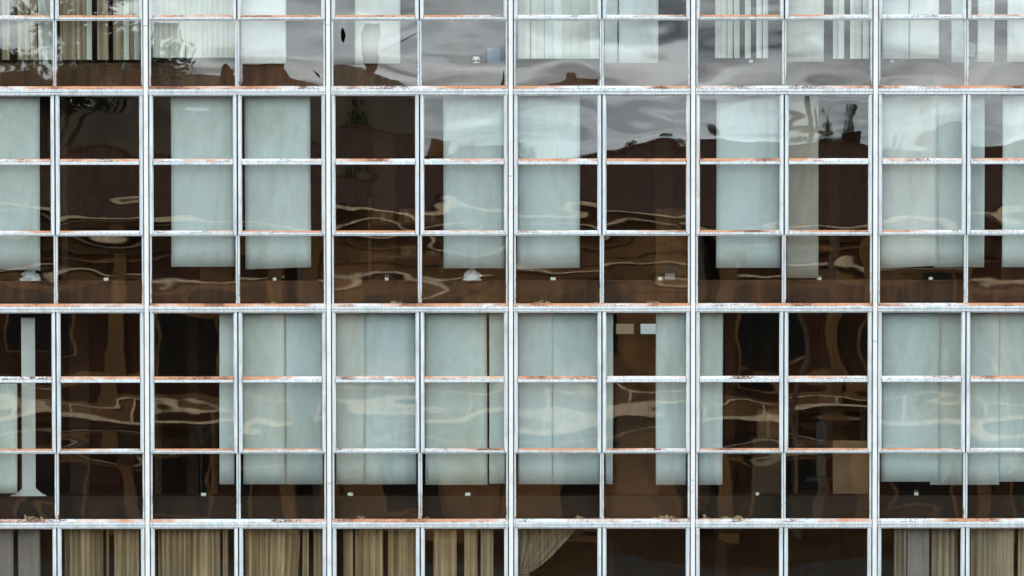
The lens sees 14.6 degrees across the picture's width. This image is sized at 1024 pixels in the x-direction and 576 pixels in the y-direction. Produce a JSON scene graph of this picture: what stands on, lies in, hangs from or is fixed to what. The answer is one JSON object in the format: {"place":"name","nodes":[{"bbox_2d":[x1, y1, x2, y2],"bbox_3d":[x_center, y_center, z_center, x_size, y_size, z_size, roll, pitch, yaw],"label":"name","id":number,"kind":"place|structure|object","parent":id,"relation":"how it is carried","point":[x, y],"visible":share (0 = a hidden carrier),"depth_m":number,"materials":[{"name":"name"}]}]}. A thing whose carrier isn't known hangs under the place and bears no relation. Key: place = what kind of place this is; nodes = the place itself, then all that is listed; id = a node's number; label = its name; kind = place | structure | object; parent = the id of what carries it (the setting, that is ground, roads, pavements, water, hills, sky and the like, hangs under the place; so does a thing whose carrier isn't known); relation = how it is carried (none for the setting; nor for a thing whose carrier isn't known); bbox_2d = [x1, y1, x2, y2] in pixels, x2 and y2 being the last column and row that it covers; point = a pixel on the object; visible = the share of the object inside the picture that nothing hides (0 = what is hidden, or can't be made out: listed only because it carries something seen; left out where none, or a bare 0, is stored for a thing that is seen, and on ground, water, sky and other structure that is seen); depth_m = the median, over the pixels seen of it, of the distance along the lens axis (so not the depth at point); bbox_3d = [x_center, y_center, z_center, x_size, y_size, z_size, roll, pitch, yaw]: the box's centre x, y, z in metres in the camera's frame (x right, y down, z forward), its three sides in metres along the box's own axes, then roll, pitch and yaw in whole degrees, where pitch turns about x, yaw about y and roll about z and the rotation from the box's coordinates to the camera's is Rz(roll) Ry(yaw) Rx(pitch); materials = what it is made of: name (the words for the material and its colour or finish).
{"place":"outdoors","nodes":[
{"label":"outdoors","id":0,"kind":"place"},
{"label":"ground","id":1,"kind":"structure","parent":0,"visible":0},
{"bbox_2d":[0,0,1023,575],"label":"office building","id":2,"kind":"structure","parent":1,"relation":"on","point":[126,348],"depth_m":60.39,"materials":[{"name":"glass"}]},
{"bbox_2d":[0,529,13,575],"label":"curtain","id":3,"kind":"object","parent":2,"relation":"hanging from","point":[6,553],"visible":1,"depth_m":60.37,"materials":[{"name":"grey fabric"}]},
{"bbox_2d":[0,383,16,492],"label":"curtain","id":4,"kind":"object","parent":2,"relation":"hanging from","point":[8,434],"visible":1,"depth_m":60.31,"materials":[{"name":"fabric"}]},
{"bbox_2d":[0,96,39,269],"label":"curtain","id":5,"kind":"object","parent":2,"relation":"hanging from","point":[19,184],"visible":1,"depth_m":60.17,"materials":[{"name":"fabric"}]},
{"bbox_2d":[2,0,51,59],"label":"vertical blind","id":6,"kind":"object","parent":2,"relation":"hanging from","point":[27,36],"visible":1,"depth_m":60.11,"materials":[{"name":"white fabric"}]},
{"bbox_2d":[0,95,54,234],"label":"sash window","id":7,"kind":"structure","parent":2,"relation":"in","point":[51,161],"depth_m":59.95,"materials":[{"name":"white paint"}]},
{"bbox_2d":[0,312,55,452],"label":"sash window","id":8,"kind":"structure","parent":2,"relation":"in","point":[3,379],"depth_m":60.06,"materials":[{"name":"white paint"}]},
{"bbox_2d":[11,318,45,495],"bbox_3d":[-7.307,1.796,60.434,0.530,2.692,0.070,0,2,0],"label":"white stand","id":9,"kind":"object","parent":2,"relation":"on","point":[29,488],"visible":1,"depth_m":60.42,"materials":[{"name":"plastic"}]},
{"bbox_2d":[18,529,40,575],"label":"curtain","id":10,"kind":"object","parent":2,"relation":"hanging from","point":[29,560],"visible":1,"depth_m":60.37,"materials":[{"name":"grey fabric"}]},
{"bbox_2d":[65,529,102,575],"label":"curtain","id":11,"kind":"object","parent":2,"relation":"hanging from","point":[83,552],"visible":1,"depth_m":60.37,"materials":[{"name":"beige fabric"}]},
{"bbox_2d":[55,0,142,19],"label":"sash window","id":12,"kind":"structure","parent":2,"relation":"in","point":[57,17],"depth_m":59.87,"materials":[{"name":"white paint"}]},
{"bbox_2d":[55,95,142,234],"bbox_3d":[-6.180,-1.842,59.969,1.306,2.092,0.067,0,2,0],"label":"sash window","id":13,"kind":"structure","parent":2,"relation":"in","point":[59,161],"depth_m":59.95,"materials":[{"name":"white paint"}]},
{"bbox_2d":[60,0,139,59],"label":"vertical blind","id":14,"kind":"object","parent":2,"relation":"hanging from","point":[75,35],"visible":1,"depth_m":60.11,"materials":[{"name":"beige fabric"}]},
{"bbox_2d":[56,312,143,452],"bbox_3d":[-6.177,1.416,60.082,1.306,2.111,0.067,0,2,0],"label":"sash window","id":15,"kind":"structure","parent":2,"relation":"in","point":[60,379],"depth_m":60.06,"materials":[{"name":"white paint"}]},
{"bbox_2d":[114,529,139,575],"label":"curtain","id":16,"kind":"object","parent":2,"relation":"hanging from","point":[126,552],"visible":1,"depth_m":60.37,"materials":[{"name":"beige fabric"}]},
{"bbox_2d":[154,407,218,493],"bbox_3d":[-5.015,2.633,61.664,0.975,1.566,0.730,0,2,0],"label":"desk","id":17,"kind":"object","parent":2,"relation":"on","point":[158,411],"visible":0.67,"depth_m":61.35,"materials":[{"name":"wood"}]},
{"bbox_2d":[158,529,219,575],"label":"curtain","id":18,"kind":"object","parent":2,"relation":"hanging from","point":[188,552],"visible":1,"depth_m":60.37,"materials":[{"name":"beige fabric"}]},
{"bbox_2d":[149,0,235,19],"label":"sash window","id":19,"kind":"structure","parent":2,"relation":"in","point":[151,17],"depth_m":59.86,"materials":[{"name":"white paint"}]},
{"bbox_2d":[149,95,236,234],"bbox_3d":[-4.778,-1.843,59.969,1.306,2.092,0.067,0,2,0],"label":"sash window","id":20,"kind":"structure","parent":2,"relation":"in","point":[152,161],"depth_m":59.95,"materials":[{"name":"white paint"}]},
{"bbox_2d":[153,0,234,57],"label":"vertical blind","id":21,"kind":"object","parent":2,"relation":"hanging from","point":[196,39],"visible":1,"depth_m":60.11,"materials":[{"name":"white fabric"}]},
{"bbox_2d":[150,312,237,452],"bbox_3d":[-4.775,1.415,60.082,1.306,2.111,0.067,0,2,0],"label":"sash window","id":22,"kind":"structure","parent":2,"relation":"in","point":[153,379],"depth_m":60.05,"materials":[{"name":"white paint"}]},
{"bbox_2d":[171,96,234,266],"bbox_3d":[-4.649,-1.627,60.178,0.958,2.614,0.023,0,2,0],"label":"curtain","id":23,"kind":"object","parent":2,"relation":"hanging from","point":[201,195],"visible":1,"depth_m":60.18,"materials":[{"name":"fabric"}]},
{"bbox_2d":[219,313,233,483],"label":"curtain","id":24,"kind":"object","parent":2,"relation":"hanging from","point":[226,403],"visible":1,"depth_m":60.29,"materials":[{"name":"fabric"}]},
{"bbox_2d":[241,0,285,62],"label":"curtain","id":25,"kind":"object","parent":2,"relation":"hanging from","point":[263,41],"visible":1,"depth_m":60.10,"materials":[{"name":"white fabric"}]},
{"bbox_2d":[243,313,285,483],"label":"curtain","id":26,"kind":"object","parent":2,"relation":"hanging from","point":[263,403],"visible":1,"depth_m":60.30,"materials":[{"name":"fabric"}]},
{"bbox_2d":[245,529,300,575],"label":"curtain","id":27,"kind":"object","parent":2,"relation":"hanging from","point":[271,552],"visible":1,"depth_m":60.37,"materials":[{"name":"beige fabric"}]},
{"bbox_2d":[245,96,310,268],"bbox_3d":[-3.520,-1.607,60.178,0.994,2.654,0.023,0,2,0],"label":"curtain","id":28,"kind":"object","parent":2,"relation":"hanging from","point":[277,197],"visible":1,"depth_m":60.18,"materials":[{"name":"fabric"}]},
{"bbox_2d":[238,95,325,234],"bbox_3d":[-3.450,-1.844,59.969,1.306,2.092,0.067,0,2,0],"label":"sash window","id":29,"kind":"structure","parent":2,"relation":"in","point":[241,161],"depth_m":59.95,"materials":[{"name":"white paint"}]},
{"bbox_2d":[239,312,325,452],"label":"sash window","id":30,"kind":"structure","parent":2,"relation":"in","point":[242,379],"depth_m":60.06,"materials":[{"name":"white paint"}]},
{"bbox_2d":[285,313,322,483],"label":"curtain","id":31,"kind":"object","parent":2,"relation":"hanging from","point":[303,401],"visible":1,"depth_m":60.32,"materials":[{"name":"fabric"}]},
{"bbox_2d":[336,313,363,483],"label":"curtain","id":32,"kind":"object","parent":2,"relation":"hanging from","point":[349,396],"visible":1,"depth_m":60.32,"materials":[{"name":"fabric"}]},
{"bbox_2d":[355,529,382,575],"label":"curtain","id":33,"kind":"object","parent":2,"relation":"hanging from","point":[368,552],"visible":1,"depth_m":60.37,"materials":[{"name":"beige fabric"}]},
{"bbox_2d":[331,95,418,234],"bbox_3d":[-2.048,-1.846,59.969,1.306,2.092,0.067,0,2,0],"label":"sash window","id":34,"kind":"structure","parent":2,"relation":"in","point":[335,161],"depth_m":59.95,"materials":[{"name":"white paint"}]},
{"bbox_2d":[332,312,418,451],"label":"sash window","id":35,"kind":"structure","parent":2,"relation":"in","point":[335,379],"depth_m":60.05,"materials":[{"name":"white paint"}]},
{"bbox_2d":[355,0,399,63],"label":"curtain","id":36,"kind":"object","parent":2,"relation":"hanging from","point":[373,39],"visible":1,"depth_m":60.10,"materials":[{"name":"white fabric"}]},
{"bbox_2d":[364,313,415,483],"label":"curtain","id":37,"kind":"object","parent":2,"relation":"hanging from","point":[389,408],"visible":1,"depth_m":60.30,"materials":[{"name":"fabric"}]},
{"bbox_2d":[388,529,415,575],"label":"curtain","id":38,"kind":"object","parent":2,"relation":"hanging from","point":[401,552],"visible":1,"depth_m":60.37,"materials":[{"name":"beige fabric"}]},
{"bbox_2d":[433,529,456,575],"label":"curtain","id":39,"kind":"object","parent":2,"relation":"hanging from","point":[444,552],"visible":1,"depth_m":60.37,"materials":[{"name":"beige fabric"}]},
{"bbox_2d":[425,313,486,484],"bbox_3d":[-0.839,1.648,60.292,0.937,2.640,0.023,0,2,0],"label":"curtain","id":40,"kind":"object","parent":2,"relation":"hanging from","point":[455,412],"visible":1,"depth_m":60.29,"materials":[{"name":"fabric"}]},
{"bbox_2d":[420,95,507,234],"bbox_3d":[-0.719,-1.847,59.969,1.306,2.092,0.067,0,2,0],"label":"sash window","id":41,"kind":"structure","parent":2,"relation":"in","point":[423,161],"depth_m":59.95,"materials":[{"name":"white paint"}]},
{"bbox_2d":[421,312,507,451],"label":"sash window","id":42,"kind":"structure","parent":2,"relation":"in","point":[424,378],"depth_m":60.06,"materials":[{"name":"white paint"}]},
{"bbox_2d":[421,527,507,575],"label":"sash window","id":43,"kind":"structure","parent":2,"relation":"in","point":[505,528],"depth_m":60.14,"materials":[{"name":"white paint"}]},
{"bbox_2d":[464,529,476,575],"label":"curtain","id":44,"kind":"object","parent":2,"relation":"hanging from","point":[470,552],"visible":1,"depth_m":60.36,"materials":[{"name":"beige fabric"}]},
{"bbox_2d":[443,96,504,267],"bbox_3d":[-0.572,-1.615,60.178,0.925,2.638,0.022,0,2,0],"label":"curtain","id":45,"kind":"object","parent":2,"relation":"hanging from","point":[473,127],"visible":1,"depth_m":60.17,"materials":[{"name":"fabric"}]},
{"bbox_2d":[481,529,493,575],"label":"curtain","id":46,"kind":"object","parent":2,"relation":"hanging from","point":[486,552],"visible":1,"depth_m":60.37,"materials":[{"name":"beige fabric"}]},
{"bbox_2d":[489,313,504,483],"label":"curtain","id":47,"kind":"object","parent":2,"relation":"hanging from","point":[496,402],"visible":1,"depth_m":60.30,"materials":[{"name":"fabric"}]},
{"bbox_2d":[518,0,543,58],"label":"vertical blind","id":48,"kind":"object","parent":2,"relation":"hanging from","point":[530,7],"visible":1,"depth_m":60.11,"materials":[{"name":"white fabric"}]},
{"bbox_2d":[518,313,552,483],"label":"curtain","id":49,"kind":"object","parent":2,"relation":"hanging from","point":[535,401],"visible":1,"depth_m":60.31,"materials":[{"name":"fabric"}]},
{"bbox_2d":[518,529,575,575],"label":"tied curtain","id":50,"kind":"object","parent":2,"relation":"hanging from","point":[538,548],"visible":1,"depth_m":60.47,"materials":[{"name":"beige fabric"}]},
{"bbox_2d":[517,96,579,268],"bbox_3d":[0.547,-1.611,60.178,0.950,2.646,0.023,0,2,0],"label":"curtain","id":51,"kind":"object","parent":2,"relation":"hanging from","point":[548,195],"visible":1,"depth_m":60.17,"materials":[{"name":"fabric"}]},
{"bbox_2d":[514,95,600,234],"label":"sash window","id":52,"kind":"structure","parent":2,"relation":"in","point":[597,160],"depth_m":59.95,"materials":[{"name":"white paint"}]},
{"bbox_2d":[514,312,600,451],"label":"sash window","id":53,"kind":"structure","parent":2,"relation":"in","point":[517,378],"depth_m":60.06,"materials":[{"name":"white paint"}]},
{"bbox_2d":[514,527,600,575],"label":"sash window","id":54,"kind":"structure","parent":2,"relation":"in","point":[515,528],"depth_m":60.15,"materials":[{"name":"white paint"}]},
{"bbox_2d":[545,0,598,58],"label":"vertical blind","id":55,"kind":"object","parent":2,"relation":"hanging from","point":[571,39],"visible":1,"depth_m":60.11,"materials":[{"name":"white fabric"}]},
{"bbox_2d":[552,313,598,483],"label":"curtain","id":56,"kind":"object","parent":2,"relation":"hanging from","point":[574,342],"visible":1,"depth_m":60.30,"materials":[{"name":"fabric"}]},
{"bbox_2d":[606,313,612,483],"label":"curtain","id":57,"kind":"object","parent":2,"relation":"hanging from","point":[609,396],"visible":1,"depth_m":60.30,"materials":[{"name":"fabric"}]},
{"bbox_2d":[605,0,617,62],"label":"curtain","id":58,"kind":"object","parent":2,"relation":"hanging from","point":[611,37],"visible":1,"depth_m":60.15,"materials":[{"name":"fabric"}]},
{"bbox_2d":[616,389,658,493],"bbox_3d":[1.917,2.492,61.205,0.650,1.868,0.538,0,2,0],"label":"door frame","id":59,"kind":"object","parent":2,"relation":"on","point":[635,425],"visible":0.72,"depth_m":60.95,"materials":[{"name":"brown wood"}]},
{"bbox_2d":[619,0,657,62],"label":"curtain","id":60,"kind":"object","parent":2,"relation":"hanging from","point":[638,41],"visible":1,"depth_m":60.10,"materials":[{"name":"white fabric"}]},
{"bbox_2d":[603,95,689,233],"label":"sash window","id":61,"kind":"structure","parent":2,"relation":"in","point":[686,160],"depth_m":59.95,"materials":[{"name":"white paint"}]},
{"bbox_2d":[603,312,689,451],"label":"sash window","id":62,"kind":"structure","parent":2,"relation":"in","point":[686,378],"depth_m":60.06,"materials":[{"name":"white paint"}]},
{"bbox_2d":[603,527,689,575],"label":"sash window","id":63,"kind":"structure","parent":2,"relation":"in","point":[604,528],"depth_m":60.14,"materials":[{"name":"white paint"}]},
{"bbox_2d":[655,209,685,279],"bbox_3d":[2.439,-0.525,61.566,0.466,1.387,0.506,0,2,0],"label":"cupboard","id":64,"kind":"object","parent":2,"relation":"on","point":[670,250],"visible":0.57,"depth_m":61.31,"materials":[{"name":"wood"}]},
{"bbox_2d":[656,313,685,484],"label":"curtain","id":65,"kind":"object","parent":2,"relation":"hanging from","point":[670,396],"visible":1,"depth_m":60.30,"materials":[{"name":"fabric"}]},
{"bbox_2d":[698,313,722,484],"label":"curtain","id":66,"kind":"object","parent":2,"relation":"hanging from","point":[711,397],"visible":1,"depth_m":60.30,"materials":[{"name":"fabric"}]},
{"bbox_2d":[696,311,782,451],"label":"sash window","id":67,"kind":"structure","parent":2,"relation":"in","point":[699,378],"depth_m":60.06,"materials":[{"name":"white paint"}]},
{"bbox_2d":[696,527,782,575],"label":"sash window","id":68,"kind":"structure","parent":2,"relation":"in","point":[697,528],"depth_m":60.14,"materials":[{"name":"white paint"}]},
{"bbox_2d":[696,95,783,233],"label":"sash window","id":69,"kind":"structure","parent":2,"relation":"in","point":[699,160],"depth_m":59.95,"materials":[{"name":"white paint"}]},
{"bbox_2d":[715,0,767,57],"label":"vertical blind","id":70,"kind":"object","parent":2,"relation":"hanging from","point":[723,38],"visible":1,"depth_m":60.11,"materials":[{"name":"white fabric"}]},
{"bbox_2d":[716,96,779,267],"bbox_3d":[3.554,-1.619,60.179,0.971,2.630,0.022,0,2,0],"label":"curtain","id":71,"kind":"object","parent":2,"relation":"hanging from","point":[747,196],"visible":1,"depth_m":60.18,"materials":[{"name":"fabric"}]},
{"bbox_2d":[751,436,780,493],"bbox_3d":[3.898,2.854,61.362,0.439,1.131,0.550,0,2,0],"label":"cupboard","id":72,"kind":"object","parent":2,"relation":"on","point":[765,473],"visible":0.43,"depth_m":61.09,"materials":[{"name":"brown wood"}]},
{"bbox_2d":[756,409,778,437],"bbox_3d":[3.912,2.077,61.334,0.334,0.424,0.453,0,2,0],"label":"carton","id":73,"kind":"object","parent":72,"relation":"on","point":[767,423],"visible":0.95,"depth_m":61.11,"materials":[{"name":"cardboard"}]},
{"bbox_2d":[787,96,818,277],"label":"curtain","id":74,"kind":"object","parent":2,"relation":"hanging from","point":[802,256],"visible":1,"depth_m":60.23,"materials":[{"name":"fabric"}]},
{"bbox_2d":[786,0,823,61],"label":"curtain","id":75,"kind":"object","parent":2,"relation":"hanging from","point":[804,40],"visible":1,"depth_m":60.10,"materials":[{"name":"white fabric"}]},
{"bbox_2d":[804,421,832,493],"bbox_3d":[4.732,2.702,61.188,0.519,1.376,0.572,0,2,0],"label":"office chair","id":76,"kind":"object","parent":2,"relation":"on","point":[820,478],"visible":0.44,"depth_m":60.90,"materials":[{"name":"black plastic"}]},
{"bbox_2d":[784,527,870,575],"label":"sash window","id":77,"kind":"structure","parent":2,"relation":"in","point":[785,528],"depth_m":60.15,"materials":[{"name":"white paint"}]},
{"bbox_2d":[784,311,871,451],"bbox_3d":[4.744,1.406,60.082,1.306,2.111,0.067,0,2,0],"label":"sash window","id":78,"kind":"structure","parent":2,"relation":"in","point":[787,378],"depth_m":60.06,"materials":[{"name":"white paint"}]},
{"bbox_2d":[785,94,871,233],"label":"sash window","id":79,"kind":"structure","parent":2,"relation":"in","point":[788,160],"depth_m":59.95,"materials":[{"name":"white paint"}]},
{"bbox_2d":[833,440,868,493],"bbox_3d":[5.129,2.711,60.611,0.541,0.807,0.015,0,-1,0],"label":"cupboard","id":80,"kind":"object","parent":2,"relation":"on","point":[850,473],"visible":1,"depth_m":60.60,"materials":[{"name":"brown wood"}]},
{"bbox_2d":[833,0,868,58],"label":"vertical blind","id":81,"kind":"object","parent":2,"relation":"hanging from","point":[855,33],"visible":1,"depth_m":60.11,"materials":[{"name":"white fabric"}]},
{"bbox_2d":[882,0,908,58],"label":"curtain","id":82,"kind":"object","parent":2,"relation":"hanging from","point":[895,39],"visible":1,"depth_m":60.10,"materials":[{"name":"white fabric"}]},
{"bbox_2d":[894,528,906,575],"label":"curtain","id":83,"kind":"object","parent":2,"relation":"hanging from","point":[900,551],"visible":1,"depth_m":60.37,"materials":[{"name":"beige fabric"}]},
{"bbox_2d":[880,96,936,268],"bbox_3d":[5.951,-1.610,60.159,0.886,2.645,0.042,0,2,0],"label":"curtain","id":84,"kind":"object","parent":2,"relation":"hanging from","point":[909,191],"visible":1,"depth_m":60.16,"materials":[{"name":"white fabric"}]},
{"bbox_2d":[881,313,939,481],"bbox_3d":[5.999,1.624,60.282,0.895,2.591,0.023,0,2,0],"label":"curtain","id":85,"kind":"object","parent":2,"relation":"hanging from","point":[910,410],"visible":1,"depth_m":60.28,"materials":[{"name":"fabric"}]},
{"bbox_2d":[907,528,921,575],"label":"curtain","id":86,"kind":"object","parent":2,"relation":"hanging from","point":[914,551],"visible":1,"depth_m":60.37,"materials":[{"name":"grey fabric"}]},
{"bbox_2d":[877,527,964,575],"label":"sash window","id":87,"kind":"structure","parent":2,"relation":"in","point":[962,533],"depth_m":60.14,"materials":[{"name":"white paint"}]},
{"bbox_2d":[878,311,964,451],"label":"sash window","id":88,"kind":"structure","parent":2,"relation":"in","point":[881,378],"depth_m":60.05,"materials":[{"name":"white paint"}]},
{"bbox_2d":[878,94,965,233],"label":"sash window","id":89,"kind":"structure","parent":2,"relation":"in","point":[881,160],"depth_m":59.95,"materials":[{"name":"white paint"}]},
{"bbox_2d":[909,0,938,58],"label":"curtain","id":90,"kind":"object","parent":2,"relation":"hanging from","point":[923,39],"visible":1,"depth_m":60.12,"materials":[{"name":"white fabric"}]},
{"bbox_2d":[932,528,957,575],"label":"curtain","id":91,"kind":"object","parent":2,"relation":"hanging from","point":[944,551],"visible":1,"depth_m":60.42,"materials":[{"name":"beige fabric"}]},
{"bbox_2d":[930,313,962,484],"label":"curtain","id":92,"kind":"object","parent":2,"relation":"hanging from","point":[950,399],"visible":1,"depth_m":60.32,"materials":[{"name":"fabric"}]},
{"bbox_2d":[933,96,962,266],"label":"curtain","id":93,"kind":"object","parent":2,"relation":"hanging from","point":[949,176],"visible":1,"depth_m":60.22,"materials":[{"name":"fabric"}]},
{"bbox_2d":[951,0,963,61],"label":"curtain","id":94,"kind":"object","parent":2,"relation":"hanging from","point":[957,40],"visible":1,"depth_m":60.16,"materials":[{"name":"fabric"}]},
{"bbox_2d":[968,96,984,266],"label":"curtain","id":95,"kind":"object","parent":2,"relation":"hanging from","point":[975,250],"visible":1,"depth_m":60.18,"materials":[{"name":"fabric"}]},
{"bbox_2d":[967,313,998,484],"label":"curtain","id":96,"kind":"object","parent":2,"relation":"hanging from","point":[982,468],"visible":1,"depth_m":60.31,"materials":[{"name":"fabric"}]},
{"bbox_2d":[977,0,994,61],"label":"curtain","id":97,"kind":"object","parent":2,"relation":"hanging from","point":[986,39],"visible":1,"depth_m":60.10,"materials":[{"name":"white fabric"}]},
{"bbox_2d":[970,528,1013,575],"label":"curtain","id":98,"kind":"object","parent":2,"relation":"hanging from","point":[992,551],"visible":1,"depth_m":60.37,"materials":[{"name":"beige fabric"}]},
{"bbox_2d":[966,311,1023,451],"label":"sash window","id":99,"kind":"structure","parent":2,"relation":"in","point":[969,378],"depth_m":60.05,"materials":[{"name":"white paint"}]},
{"bbox_2d":[967,94,1023,233],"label":"sash window","id":100,"kind":"structure","parent":2,"relation":"in","point":[970,160],"depth_m":59.95,"materials":[{"name":"white paint"}]},
{"bbox_2d":[998,212,1023,278],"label":"cupboard","id":101,"kind":"object","parent":2,"relation":"on","point":[1010,272],"visible":0.2,"depth_m":60.93,"materials":[{"name":"brown wood"}]},
{"bbox_2d":[999,313,1023,481],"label":"curtain","id":102,"kind":"object","parent":2,"relation":"hanging from","point":[1011,394],"visible":1,"depth_m":60.32,"materials":[{"name":"fabric"}]},
{"bbox_2d":[1002,96,1023,266],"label":"curtain","id":103,"kind":"object","parent":2,"relation":"hanging from","point":[1013,187],"visible":1,"depth_m":60.18,"materials":[{"name":"fabric"}]},
{"bbox_2d":[1007,0,1023,61],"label":"curtain","id":104,"kind":"object","parent":2,"relation":"hanging from","point":[1015,40],"visible":1,"depth_m":60.10,"materials":[{"name":"white fabric"}]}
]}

